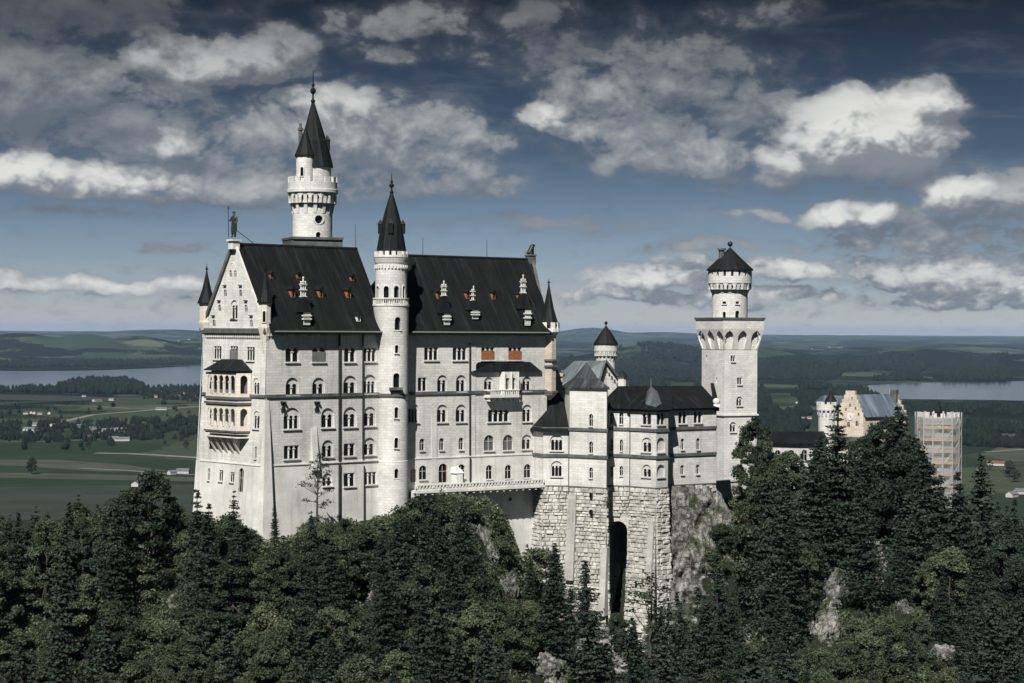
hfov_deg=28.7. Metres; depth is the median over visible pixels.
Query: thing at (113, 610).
broadleaf tree
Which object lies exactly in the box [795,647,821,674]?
shrub
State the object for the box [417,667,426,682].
spruce tree
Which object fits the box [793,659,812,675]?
shrub
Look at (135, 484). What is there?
house
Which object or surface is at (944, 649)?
rock outcrop
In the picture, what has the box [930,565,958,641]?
spruce tree
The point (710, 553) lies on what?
shrub
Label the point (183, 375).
lake water
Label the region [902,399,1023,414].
valley woodland
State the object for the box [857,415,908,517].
pine tree
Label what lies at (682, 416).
window
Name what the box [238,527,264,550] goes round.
shrub
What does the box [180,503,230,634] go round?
spruce tree
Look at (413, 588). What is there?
broadleaf tree
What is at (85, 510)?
broadleaf tree
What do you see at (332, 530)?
shrub
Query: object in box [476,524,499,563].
rock outcrop
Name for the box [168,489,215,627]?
spruce tree
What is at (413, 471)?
doorway
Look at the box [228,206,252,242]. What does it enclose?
knight statue
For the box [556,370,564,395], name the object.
slender tower
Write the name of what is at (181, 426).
trees
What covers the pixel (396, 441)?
window
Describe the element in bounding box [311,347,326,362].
window
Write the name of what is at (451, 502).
shrub
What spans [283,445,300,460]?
window
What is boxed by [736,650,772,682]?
spruce tree
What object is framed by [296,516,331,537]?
shrub
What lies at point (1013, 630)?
spruce tree
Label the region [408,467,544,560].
terrace
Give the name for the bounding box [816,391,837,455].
gate turret
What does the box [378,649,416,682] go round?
broadleaf tree
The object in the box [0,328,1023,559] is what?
valley land
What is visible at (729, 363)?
square tower
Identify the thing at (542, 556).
shrub
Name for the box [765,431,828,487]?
wing
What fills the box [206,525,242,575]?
broadleaf tree
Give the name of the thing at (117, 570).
spruce tree
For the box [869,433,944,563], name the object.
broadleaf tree
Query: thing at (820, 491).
spruce tree
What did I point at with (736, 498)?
shrub
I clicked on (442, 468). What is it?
doorway
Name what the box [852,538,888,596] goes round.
rock outcrop
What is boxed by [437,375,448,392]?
window
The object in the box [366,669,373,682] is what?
spruce tree
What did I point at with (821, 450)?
spruce tree
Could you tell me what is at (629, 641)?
spruce tree
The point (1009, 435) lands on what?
field
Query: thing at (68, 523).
spruce tree
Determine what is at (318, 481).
sparse tree
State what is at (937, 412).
battlement tower
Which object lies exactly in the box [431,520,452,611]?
spruce tree
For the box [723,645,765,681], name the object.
broadleaf tree
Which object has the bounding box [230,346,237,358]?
window
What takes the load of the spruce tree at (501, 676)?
on the hill terrain
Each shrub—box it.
[107,561,159,599]
[108,614,155,657]
[135,553,176,584]
[136,627,195,662]
[140,609,183,646]
[142,605,169,631]
[169,606,186,630]
[174,514,224,557]
[205,513,252,549]
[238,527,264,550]
[242,540,261,555]
[291,525,327,547]
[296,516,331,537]
[321,524,345,550]
[333,518,355,533]
[336,618,378,656]
[344,523,392,569]
[354,613,376,634]
[359,646,382,677]
[367,641,403,650]
[376,665,399,682]
[388,495,455,540]
[390,550,424,571]
[424,498,467,533]
[434,522,460,552]
[436,496,457,520]
[459,499,486,524]
[463,574,507,607]
[464,599,505,637]
[473,560,496,588]
[481,598,515,635]
[490,522,505,535]
[490,626,539,666]
[491,535,517,560]
[499,600,524,630]
[507,602,546,641]
[516,547,564,593]
[563,672,591,682]
[610,673,621,681]
[699,548,730,571]
[708,523,734,547]
[724,498,735,512]
[730,495,745,506]
[730,500,760,525]
[736,643,747,647]
[749,642,770,659]
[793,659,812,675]
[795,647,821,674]
[804,646,836,670]
[810,653,835,671]
[832,643,874,659]
[833,633,883,659]
[841,624,863,640]
[863,635,897,654]
[866,616,910,636]
[909,618,934,640]
[913,639,942,669]
[916,665,946,682]
[920,671,935,681]
[939,665,963,682]
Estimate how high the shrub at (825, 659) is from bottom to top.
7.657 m
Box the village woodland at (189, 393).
[138,385,201,400]
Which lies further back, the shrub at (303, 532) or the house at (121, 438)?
the house at (121, 438)
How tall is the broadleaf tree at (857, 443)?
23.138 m
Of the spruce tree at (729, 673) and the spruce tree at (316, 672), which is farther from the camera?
the spruce tree at (729, 673)
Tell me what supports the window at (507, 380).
in the palace
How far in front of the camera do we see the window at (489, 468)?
327.33 m
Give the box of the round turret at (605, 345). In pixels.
[594,321,617,369]
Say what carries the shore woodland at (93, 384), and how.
on the valley land
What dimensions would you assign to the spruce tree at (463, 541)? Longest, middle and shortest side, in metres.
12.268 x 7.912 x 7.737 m
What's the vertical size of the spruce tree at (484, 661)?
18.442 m
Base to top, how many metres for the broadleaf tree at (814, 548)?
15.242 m
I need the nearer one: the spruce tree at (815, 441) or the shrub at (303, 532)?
the shrub at (303, 532)
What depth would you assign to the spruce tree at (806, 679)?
283.32 m
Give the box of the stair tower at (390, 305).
[372,173,409,517]
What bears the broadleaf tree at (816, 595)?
on the hill terrain
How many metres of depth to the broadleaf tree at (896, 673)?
273.64 m
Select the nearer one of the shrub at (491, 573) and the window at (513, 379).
the shrub at (491, 573)
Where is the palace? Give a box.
[193,224,559,544]
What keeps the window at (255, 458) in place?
in the palace
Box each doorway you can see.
[238,468,243,491]
[410,469,415,481]
[439,464,446,482]
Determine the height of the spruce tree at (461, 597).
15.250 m
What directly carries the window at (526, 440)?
in the palace
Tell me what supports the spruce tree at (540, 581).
on the hill terrain
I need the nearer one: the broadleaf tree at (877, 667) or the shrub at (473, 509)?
the broadleaf tree at (877, 667)
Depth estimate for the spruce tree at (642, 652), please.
304.92 m
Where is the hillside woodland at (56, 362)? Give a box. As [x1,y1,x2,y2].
[0,357,202,367]
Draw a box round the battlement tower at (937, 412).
[918,402,958,514]
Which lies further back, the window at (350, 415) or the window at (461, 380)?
the window at (461, 380)
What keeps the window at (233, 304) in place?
in the palace
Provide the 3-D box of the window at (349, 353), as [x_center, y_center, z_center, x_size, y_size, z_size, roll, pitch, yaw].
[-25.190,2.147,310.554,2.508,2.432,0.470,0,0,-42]
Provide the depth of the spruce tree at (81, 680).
270.65 m
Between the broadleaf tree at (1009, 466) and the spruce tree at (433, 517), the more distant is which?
the broadleaf tree at (1009, 466)
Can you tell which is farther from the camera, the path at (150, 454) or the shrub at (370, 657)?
the path at (150, 454)
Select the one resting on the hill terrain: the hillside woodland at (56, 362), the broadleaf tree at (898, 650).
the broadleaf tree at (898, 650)
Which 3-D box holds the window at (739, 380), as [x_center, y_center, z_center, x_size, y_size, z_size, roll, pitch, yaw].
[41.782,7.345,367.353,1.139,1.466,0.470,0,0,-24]
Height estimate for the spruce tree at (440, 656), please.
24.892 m
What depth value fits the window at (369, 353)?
313.41 m
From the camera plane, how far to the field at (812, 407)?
5055.56 m
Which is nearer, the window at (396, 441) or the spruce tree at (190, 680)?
the spruce tree at (190, 680)
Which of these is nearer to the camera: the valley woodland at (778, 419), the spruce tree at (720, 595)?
the spruce tree at (720, 595)
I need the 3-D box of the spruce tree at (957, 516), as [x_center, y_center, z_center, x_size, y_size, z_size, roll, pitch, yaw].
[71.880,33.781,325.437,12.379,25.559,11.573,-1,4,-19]
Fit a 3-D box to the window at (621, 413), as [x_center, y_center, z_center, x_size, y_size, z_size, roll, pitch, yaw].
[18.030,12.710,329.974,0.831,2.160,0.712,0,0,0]
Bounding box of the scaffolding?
[915,411,961,508]
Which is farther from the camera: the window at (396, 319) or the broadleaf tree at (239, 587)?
the window at (396, 319)
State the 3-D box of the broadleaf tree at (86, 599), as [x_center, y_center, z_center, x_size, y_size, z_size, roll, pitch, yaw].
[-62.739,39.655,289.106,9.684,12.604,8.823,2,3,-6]
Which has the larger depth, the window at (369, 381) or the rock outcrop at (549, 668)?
the window at (369, 381)
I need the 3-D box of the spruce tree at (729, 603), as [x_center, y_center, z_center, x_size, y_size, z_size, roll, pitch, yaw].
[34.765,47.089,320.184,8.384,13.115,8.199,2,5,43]
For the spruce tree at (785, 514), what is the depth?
314.27 m
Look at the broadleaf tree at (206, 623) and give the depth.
277.86 m
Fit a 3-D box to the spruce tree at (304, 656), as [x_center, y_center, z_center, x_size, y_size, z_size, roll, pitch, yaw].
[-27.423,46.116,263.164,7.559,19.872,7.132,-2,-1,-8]
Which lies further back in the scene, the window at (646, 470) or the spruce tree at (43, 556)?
the window at (646, 470)
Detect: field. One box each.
[0,394,136,400]
[0,459,165,470]
[0,473,194,481]
[0,484,193,519]
[779,405,815,409]
[984,447,1023,461]
[1000,467,1023,481]
[1001,422,1019,436]
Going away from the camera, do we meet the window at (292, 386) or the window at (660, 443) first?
the window at (292, 386)
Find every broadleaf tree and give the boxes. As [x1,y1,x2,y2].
[0,515,20,542]
[0,523,14,590]
[0,560,27,650]
[0,627,34,682]
[14,650,57,682]
[15,517,77,622]
[18,520,39,559]
[18,527,53,592]
[26,457,36,473]
[43,572,106,649]
[45,510,95,566]
[53,665,87,682]
[61,502,93,534]
[66,516,100,582]
[77,659,96,682]
[81,599,145,663]
[85,440,91,447]
[87,498,142,565]
[95,660,125,682]
[98,672,129,682]
[111,469,185,571]
[118,658,166,682]
[124,648,159,668]
[154,643,207,682]
[155,500,188,566]
[161,653,196,682]
[164,504,189,563]
[166,530,203,578]
[178,609,227,682]
[183,440,189,446]
[202,661,227,682]
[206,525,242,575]
[207,549,258,630]
[227,634,261,677]
[233,671,266,682]
[239,600,282,665]
[246,559,277,612]
[246,632,308,682]
[248,544,307,613]
[251,619,311,682]
[269,604,342,682]
[277,606,312,673]
[293,536,329,597]
[307,607,368,661]
[322,533,366,599]
[332,655,387,682]
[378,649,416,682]
[394,610,453,673]
[395,562,450,654]
[428,612,468,660]
[451,604,502,682]
[519,600,547,651]
[605,612,627,652]
[651,676,683,682]
[668,619,696,648]
[677,648,697,676]
[700,667,720,682]
[707,667,741,682]
[715,639,735,654]
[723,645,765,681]
[729,469,792,619]
[730,416,780,496]
[758,666,776,682]
[771,450,807,506]
[774,528,828,600]
[791,547,822,620]
[809,668,823,682]
[817,655,859,682]
[830,464,869,533]
[837,645,872,682]
[842,435,881,526]
[864,657,887,682]
[865,643,926,682]
[879,663,916,682]
[883,619,923,667]
[910,556,953,608]
[922,546,971,616]
[925,538,949,572]
[962,589,1013,648]
[975,509,1003,528]
[986,460,992,468]
[1004,460,1015,474]
[1011,469,1020,480]
[1011,586,1023,598]
[1016,516,1023,533]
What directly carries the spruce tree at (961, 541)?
on the hill terrain
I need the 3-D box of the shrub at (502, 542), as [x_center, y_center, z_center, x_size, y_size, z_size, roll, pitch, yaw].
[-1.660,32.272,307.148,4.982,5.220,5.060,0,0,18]
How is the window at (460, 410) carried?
in the palace
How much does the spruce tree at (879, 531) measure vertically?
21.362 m
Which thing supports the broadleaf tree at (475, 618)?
on the hill terrain
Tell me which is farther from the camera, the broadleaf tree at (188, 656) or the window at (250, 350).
the window at (250, 350)
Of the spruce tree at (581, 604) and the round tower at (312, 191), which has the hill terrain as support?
the spruce tree at (581, 604)
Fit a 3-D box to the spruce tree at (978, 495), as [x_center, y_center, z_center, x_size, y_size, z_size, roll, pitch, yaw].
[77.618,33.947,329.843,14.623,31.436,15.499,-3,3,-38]
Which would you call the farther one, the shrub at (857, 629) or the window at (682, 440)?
the window at (682, 440)
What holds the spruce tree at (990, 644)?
on the hill terrain
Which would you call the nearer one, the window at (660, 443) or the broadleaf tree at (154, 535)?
the broadleaf tree at (154, 535)
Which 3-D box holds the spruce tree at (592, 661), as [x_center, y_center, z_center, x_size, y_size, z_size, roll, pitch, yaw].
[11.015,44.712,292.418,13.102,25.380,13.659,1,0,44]
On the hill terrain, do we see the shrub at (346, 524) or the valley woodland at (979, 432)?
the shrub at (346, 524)
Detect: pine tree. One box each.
[796,468,855,556]
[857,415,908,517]
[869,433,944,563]
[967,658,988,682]
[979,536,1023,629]
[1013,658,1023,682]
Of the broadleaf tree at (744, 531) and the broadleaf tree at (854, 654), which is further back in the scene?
the broadleaf tree at (744, 531)
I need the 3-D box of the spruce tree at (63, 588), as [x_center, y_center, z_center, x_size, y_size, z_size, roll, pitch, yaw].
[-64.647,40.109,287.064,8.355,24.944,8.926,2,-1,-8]
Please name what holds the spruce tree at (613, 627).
on the hill terrain
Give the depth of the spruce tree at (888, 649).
284.23 m
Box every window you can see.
[212,346,220,359]
[217,470,222,481]
[228,472,233,482]
[229,300,237,319]
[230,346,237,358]
[245,347,254,361]
[251,411,259,429]
[252,378,258,395]
[253,447,256,459]
[283,408,301,430]
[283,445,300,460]
[285,347,300,362]
[286,378,299,395]
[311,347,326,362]
[312,378,324,395]
[313,214,323,223]
[320,408,335,428]
[321,440,334,458]
[322,473,333,487]
[342,407,357,427]
[343,347,356,362]
[343,376,356,394]
[343,443,356,457]
[343,473,356,487]
[363,472,377,485]
[364,347,377,362]
[364,375,377,394]
[364,407,377,426]
[364,438,376,455]
[382,284,389,303]
[392,371,400,386]
[393,284,399,303]
[393,317,401,330]
[394,344,398,353]
[394,406,398,418]
[394,436,398,448]
[394,469,398,478]
[408,404,419,423]
[417,377,427,391]
[419,439,425,451]
[419,466,427,480]
[423,347,439,360]
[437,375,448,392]
[437,405,448,423]
[439,438,444,450]
[452,347,467,360]
[455,405,467,422]
[456,375,466,392]
[458,438,463,450]
[458,464,465,478]
[480,347,495,360]
[483,435,494,451]
[484,377,492,391]
[486,465,493,479]
[487,409,510,422]
[502,435,513,451]
[505,465,512,479]
[506,378,509,389]
[508,347,522,360]
[512,378,514,388]
[521,435,532,450]
[522,377,532,391]
[522,405,532,422]
[524,464,531,478]
[549,435,563,451]
[550,461,562,477]
[588,414,592,426]
[588,442,592,453]
[588,468,592,478]
[609,413,613,424]
[610,439,612,451]
[610,466,613,477]
[619,412,622,424]
[619,440,622,451]
[619,466,622,476]
[640,413,651,425]
[640,438,651,452]
[641,465,650,477]
[656,413,665,425]
[656,438,665,453]
[656,465,665,478]
[678,411,687,424]
[680,439,684,450]
[680,465,684,475]
[693,411,702,423]
[696,438,700,450]
[696,465,699,474]
[729,422,736,432]
[734,310,739,316]
[736,397,742,406]
[737,377,742,385]
[802,450,806,461]
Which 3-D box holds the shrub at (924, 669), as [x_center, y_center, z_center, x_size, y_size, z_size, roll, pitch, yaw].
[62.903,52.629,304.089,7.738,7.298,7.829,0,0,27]
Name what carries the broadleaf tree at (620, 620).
on the hill terrain
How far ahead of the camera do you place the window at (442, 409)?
322.10 m
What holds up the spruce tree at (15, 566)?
on the hill terrain
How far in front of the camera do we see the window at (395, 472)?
313.49 m
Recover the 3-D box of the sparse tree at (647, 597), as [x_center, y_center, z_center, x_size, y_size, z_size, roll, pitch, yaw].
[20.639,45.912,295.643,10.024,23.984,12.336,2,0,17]
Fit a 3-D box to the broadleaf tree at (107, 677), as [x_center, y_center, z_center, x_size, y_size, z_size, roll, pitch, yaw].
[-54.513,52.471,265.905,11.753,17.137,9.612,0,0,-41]
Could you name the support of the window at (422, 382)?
in the palace
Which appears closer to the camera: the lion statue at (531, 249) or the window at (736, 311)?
the lion statue at (531, 249)
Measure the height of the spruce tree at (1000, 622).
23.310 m
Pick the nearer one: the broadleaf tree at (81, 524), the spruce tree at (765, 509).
the broadleaf tree at (81, 524)
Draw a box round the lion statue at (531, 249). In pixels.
[525,244,534,254]
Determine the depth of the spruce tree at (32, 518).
301.07 m
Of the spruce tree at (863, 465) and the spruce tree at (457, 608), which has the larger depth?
the spruce tree at (863, 465)
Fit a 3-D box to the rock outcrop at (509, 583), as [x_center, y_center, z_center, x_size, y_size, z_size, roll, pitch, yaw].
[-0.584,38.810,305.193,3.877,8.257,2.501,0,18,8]
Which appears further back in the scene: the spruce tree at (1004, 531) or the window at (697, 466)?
the window at (697, 466)
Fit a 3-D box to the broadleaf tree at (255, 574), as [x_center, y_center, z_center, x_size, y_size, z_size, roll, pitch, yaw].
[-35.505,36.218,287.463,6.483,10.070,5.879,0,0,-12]
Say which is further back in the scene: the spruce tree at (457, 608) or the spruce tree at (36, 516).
the spruce tree at (36, 516)
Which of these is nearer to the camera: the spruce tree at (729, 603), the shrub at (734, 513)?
the spruce tree at (729, 603)
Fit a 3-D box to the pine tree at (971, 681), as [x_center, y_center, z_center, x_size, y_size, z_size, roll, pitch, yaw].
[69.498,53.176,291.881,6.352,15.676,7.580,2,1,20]
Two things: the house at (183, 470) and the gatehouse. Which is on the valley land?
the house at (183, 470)
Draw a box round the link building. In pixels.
[547,392,564,401]
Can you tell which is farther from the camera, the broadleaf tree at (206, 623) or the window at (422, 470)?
the window at (422, 470)
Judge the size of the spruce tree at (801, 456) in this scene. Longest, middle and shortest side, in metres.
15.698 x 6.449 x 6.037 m
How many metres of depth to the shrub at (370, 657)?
275.99 m
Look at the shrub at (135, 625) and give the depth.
285.78 m
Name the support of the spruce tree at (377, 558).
on the hill terrain
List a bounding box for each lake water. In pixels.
[0,366,202,389]
[863,381,1023,400]
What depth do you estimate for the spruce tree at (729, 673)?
271.27 m
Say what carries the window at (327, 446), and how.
in the palace
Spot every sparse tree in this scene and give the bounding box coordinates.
[295,451,333,530]
[618,570,691,679]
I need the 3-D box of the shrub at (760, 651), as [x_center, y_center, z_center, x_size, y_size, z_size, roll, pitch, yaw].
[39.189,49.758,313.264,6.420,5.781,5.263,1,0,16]
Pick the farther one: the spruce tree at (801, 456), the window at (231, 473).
the spruce tree at (801, 456)
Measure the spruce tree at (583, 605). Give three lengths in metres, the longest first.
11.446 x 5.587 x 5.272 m
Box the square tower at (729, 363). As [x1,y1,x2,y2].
[694,241,764,480]
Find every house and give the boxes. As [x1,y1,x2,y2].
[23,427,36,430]
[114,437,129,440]
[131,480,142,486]
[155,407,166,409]
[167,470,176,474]
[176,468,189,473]
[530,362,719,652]
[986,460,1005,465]
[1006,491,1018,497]
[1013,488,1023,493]
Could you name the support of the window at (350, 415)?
in the palace
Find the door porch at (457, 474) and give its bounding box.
[451,467,463,482]
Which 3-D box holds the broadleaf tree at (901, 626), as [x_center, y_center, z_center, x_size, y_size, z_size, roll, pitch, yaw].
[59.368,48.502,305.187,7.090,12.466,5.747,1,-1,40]
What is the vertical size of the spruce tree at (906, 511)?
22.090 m
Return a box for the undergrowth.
[0,489,962,682]
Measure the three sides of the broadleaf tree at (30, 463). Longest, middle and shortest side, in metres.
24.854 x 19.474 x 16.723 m
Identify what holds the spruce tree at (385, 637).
on the hill terrain
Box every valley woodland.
[556,340,701,385]
[757,351,1013,380]
[757,380,879,431]
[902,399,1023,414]
[958,416,1023,447]
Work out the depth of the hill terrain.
306.30 m
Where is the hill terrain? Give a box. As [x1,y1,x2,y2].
[0,499,961,682]
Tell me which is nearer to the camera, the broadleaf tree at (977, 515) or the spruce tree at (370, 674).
the spruce tree at (370, 674)
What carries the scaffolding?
on the hill terrain
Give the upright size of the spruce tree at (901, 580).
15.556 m
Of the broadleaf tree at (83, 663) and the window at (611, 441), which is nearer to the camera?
the broadleaf tree at (83, 663)
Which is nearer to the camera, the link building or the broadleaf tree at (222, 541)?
the broadleaf tree at (222, 541)
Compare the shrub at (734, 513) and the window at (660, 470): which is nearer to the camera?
the window at (660, 470)
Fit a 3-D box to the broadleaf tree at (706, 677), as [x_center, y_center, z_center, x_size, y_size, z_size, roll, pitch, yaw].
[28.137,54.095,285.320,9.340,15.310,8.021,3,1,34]
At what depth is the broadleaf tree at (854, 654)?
278.95 m
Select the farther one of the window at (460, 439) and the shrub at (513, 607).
the window at (460, 439)
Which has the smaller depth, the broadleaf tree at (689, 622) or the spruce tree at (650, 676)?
the spruce tree at (650, 676)
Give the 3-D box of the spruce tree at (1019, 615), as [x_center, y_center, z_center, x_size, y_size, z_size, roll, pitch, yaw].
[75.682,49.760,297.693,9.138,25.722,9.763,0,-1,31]
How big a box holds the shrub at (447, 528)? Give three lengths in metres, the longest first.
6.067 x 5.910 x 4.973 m
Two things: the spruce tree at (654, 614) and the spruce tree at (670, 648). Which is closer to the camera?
the spruce tree at (670, 648)
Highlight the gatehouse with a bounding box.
[815,389,906,461]
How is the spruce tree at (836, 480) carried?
on the hill terrain
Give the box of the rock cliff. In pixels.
[669,485,734,647]
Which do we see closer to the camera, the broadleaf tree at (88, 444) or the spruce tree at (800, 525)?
the spruce tree at (800, 525)
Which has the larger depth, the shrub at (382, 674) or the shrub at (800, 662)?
the shrub at (800, 662)
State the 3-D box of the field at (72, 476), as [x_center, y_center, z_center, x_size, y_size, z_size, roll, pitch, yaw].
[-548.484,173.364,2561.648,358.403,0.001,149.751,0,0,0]
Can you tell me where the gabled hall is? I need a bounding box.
[562,360,626,400]
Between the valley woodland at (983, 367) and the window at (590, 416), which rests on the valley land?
the valley woodland at (983, 367)
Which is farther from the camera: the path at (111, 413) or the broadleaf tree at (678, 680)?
the path at (111, 413)
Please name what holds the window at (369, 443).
in the palace
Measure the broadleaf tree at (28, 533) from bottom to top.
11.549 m
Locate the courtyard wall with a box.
[716,479,746,508]
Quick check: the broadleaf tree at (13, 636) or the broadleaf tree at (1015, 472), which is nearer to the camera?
the broadleaf tree at (13, 636)
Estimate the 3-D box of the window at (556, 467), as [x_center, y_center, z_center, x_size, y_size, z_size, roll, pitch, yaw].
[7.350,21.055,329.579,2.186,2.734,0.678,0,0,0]
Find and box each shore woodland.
[0,383,201,392]
[54,375,146,393]
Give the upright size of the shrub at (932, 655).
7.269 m
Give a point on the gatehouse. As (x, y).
(861, 413)
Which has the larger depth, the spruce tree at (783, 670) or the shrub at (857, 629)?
the shrub at (857, 629)
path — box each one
[61,406,200,421]
[83,468,194,474]
[97,453,196,457]
[986,449,1023,451]
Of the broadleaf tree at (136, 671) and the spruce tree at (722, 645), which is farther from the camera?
the spruce tree at (722, 645)
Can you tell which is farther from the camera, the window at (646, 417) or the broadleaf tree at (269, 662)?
the window at (646, 417)
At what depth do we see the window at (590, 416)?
326.77 m
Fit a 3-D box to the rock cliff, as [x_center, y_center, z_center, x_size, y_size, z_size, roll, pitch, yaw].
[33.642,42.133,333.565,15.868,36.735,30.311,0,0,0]
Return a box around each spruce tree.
[0,512,39,612]
[2,514,14,561]
[7,642,36,682]
[23,515,50,590]
[24,652,42,682]
[31,506,40,530]
[39,531,54,589]
[40,511,53,577]
[40,534,82,681]
[44,627,72,682]
[48,502,81,591]
[55,494,86,582]
[75,527,94,578]
[76,617,122,682]
[77,669,85,682]
[88,515,110,594]
[89,500,141,628]
[91,616,121,682]
[93,505,98,519]
[117,491,142,547]
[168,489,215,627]
[178,534,211,626]
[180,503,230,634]
[186,669,195,682]
[204,656,216,682]
[209,601,246,682]
[213,491,247,598]
[227,529,253,609]
[268,535,299,610]
[269,501,281,545]
[289,616,316,682]
[290,537,302,572]
[294,562,316,607]
[301,515,325,612]
[307,633,328,682]
[311,668,321,682]
[312,539,358,630]
[319,638,341,682]
[336,625,354,667]
[337,532,350,583]
[360,522,415,629]
[360,527,416,679]
[362,526,391,587]
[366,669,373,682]
[368,534,391,605]
[387,665,400,682]
[395,592,452,682]
[399,514,444,651]
[401,515,416,578]
[414,497,445,574]
[415,585,458,682]
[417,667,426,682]
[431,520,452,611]
[437,633,450,676]
[444,557,477,668]
[444,632,471,682]
[445,501,491,578]
[450,568,478,664]
[471,624,495,682]
[473,629,496,675]
[481,668,497,682]
[488,645,510,682]
[490,632,513,682]
[520,558,538,602]
[530,543,575,664]
[535,559,546,603]
[557,560,627,682]
[560,572,573,613]
[564,582,581,617]
[574,581,591,618]
[577,585,594,620]
[607,615,622,655]
[615,617,646,682]
[620,641,646,682]
[637,635,647,678]
[642,607,653,658]
[643,600,668,663]
[644,602,684,680]
[644,612,672,680]
[644,672,655,682]
[652,641,676,682]
[666,646,680,677]
[669,591,690,669]
[670,632,681,675]
[677,587,718,677]
[678,595,725,682]
[678,643,700,681]
[698,561,740,658]
[700,590,738,680]
[710,567,728,638]
[719,592,750,654]
[720,662,734,682]
[724,596,747,644]
[728,676,741,682]
[735,492,810,622]
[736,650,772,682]
[737,478,781,636]
[741,478,823,631]
[756,516,811,655]
[763,668,773,682]
[764,591,795,666]
[770,605,806,682]
[770,634,784,682]
[779,457,791,500]
[780,658,804,682]
[789,447,839,598]
[792,437,842,525]
[792,454,805,525]
[796,512,816,580]
[801,666,811,682]
[802,458,835,575]
[804,405,878,578]
[808,440,818,466]
[818,488,846,588]
[835,471,900,609]
[840,532,852,572]
[845,448,872,544]
[847,438,879,554]
[849,515,861,558]
[853,406,934,581]
[862,650,876,680]
[869,496,896,586]
[870,490,932,608]
[880,630,896,667]
[881,519,917,608]
[894,453,937,559]
[902,628,921,679]
[902,633,919,682]
[903,482,929,606]
[915,471,981,615]
[919,490,978,590]
[922,475,951,589]
[922,495,949,581]
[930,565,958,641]
[941,616,971,679]
[947,521,973,621]
[949,560,986,651]
[953,600,979,682]
[955,507,1004,623]
[958,453,1012,586]
[958,606,987,682]
[971,592,1002,682]
[977,604,1015,682]
[978,489,994,533]
[987,608,1023,682]
[990,502,1011,538]
[994,506,1016,599]
[999,657,1012,682]
[1001,624,1022,672]
[1004,499,1023,541]
[1009,525,1020,587]
[1011,589,1023,661]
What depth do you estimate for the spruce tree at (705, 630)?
294.90 m
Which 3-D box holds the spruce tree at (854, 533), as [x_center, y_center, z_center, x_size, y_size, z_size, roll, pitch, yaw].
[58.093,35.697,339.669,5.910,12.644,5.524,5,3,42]
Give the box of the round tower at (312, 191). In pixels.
[281,74,343,246]
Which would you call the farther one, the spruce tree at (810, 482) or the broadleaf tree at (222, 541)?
the spruce tree at (810, 482)
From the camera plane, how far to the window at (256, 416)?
301.70 m
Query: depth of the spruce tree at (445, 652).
269.09 m
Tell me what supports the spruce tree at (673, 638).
on the hill terrain
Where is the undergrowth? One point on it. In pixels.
(921, 611)
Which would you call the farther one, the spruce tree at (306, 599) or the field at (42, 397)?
the field at (42, 397)
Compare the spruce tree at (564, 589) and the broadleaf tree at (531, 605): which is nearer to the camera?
the broadleaf tree at (531, 605)
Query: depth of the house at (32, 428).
3707.10 m
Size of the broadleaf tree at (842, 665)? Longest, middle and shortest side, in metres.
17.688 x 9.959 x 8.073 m
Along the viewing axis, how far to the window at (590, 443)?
326.77 m
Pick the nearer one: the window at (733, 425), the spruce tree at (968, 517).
the spruce tree at (968, 517)
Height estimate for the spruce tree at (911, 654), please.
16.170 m
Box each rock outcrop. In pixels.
[167,592,182,607]
[365,590,373,600]
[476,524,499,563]
[499,570,519,600]
[534,652,571,682]
[549,613,628,677]
[743,617,755,643]
[805,608,840,642]
[819,567,879,610]
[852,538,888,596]
[894,598,914,613]
[930,644,955,662]
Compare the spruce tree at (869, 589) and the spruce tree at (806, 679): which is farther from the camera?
the spruce tree at (869, 589)
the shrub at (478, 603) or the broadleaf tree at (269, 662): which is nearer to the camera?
the broadleaf tree at (269, 662)
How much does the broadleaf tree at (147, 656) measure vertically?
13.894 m
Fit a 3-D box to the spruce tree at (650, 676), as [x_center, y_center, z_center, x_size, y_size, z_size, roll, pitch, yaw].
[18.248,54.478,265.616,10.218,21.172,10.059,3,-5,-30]
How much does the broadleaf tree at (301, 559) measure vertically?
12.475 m
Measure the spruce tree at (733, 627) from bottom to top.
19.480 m
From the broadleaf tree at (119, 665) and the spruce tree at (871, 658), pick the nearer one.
the broadleaf tree at (119, 665)
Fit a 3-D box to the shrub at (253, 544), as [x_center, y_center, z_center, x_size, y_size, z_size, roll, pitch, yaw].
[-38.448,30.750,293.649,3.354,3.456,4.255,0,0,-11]
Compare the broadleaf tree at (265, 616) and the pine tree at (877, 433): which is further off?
the pine tree at (877, 433)
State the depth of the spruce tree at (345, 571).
294.77 m
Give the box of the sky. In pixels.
[0,0,1023,335]
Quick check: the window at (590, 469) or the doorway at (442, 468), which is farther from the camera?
the window at (590, 469)
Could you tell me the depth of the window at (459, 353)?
324.07 m
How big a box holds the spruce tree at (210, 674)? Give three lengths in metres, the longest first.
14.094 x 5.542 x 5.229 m
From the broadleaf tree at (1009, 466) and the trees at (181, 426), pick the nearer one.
the broadleaf tree at (1009, 466)
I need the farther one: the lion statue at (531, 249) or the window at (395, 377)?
the lion statue at (531, 249)
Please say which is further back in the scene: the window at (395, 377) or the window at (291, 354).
the window at (395, 377)

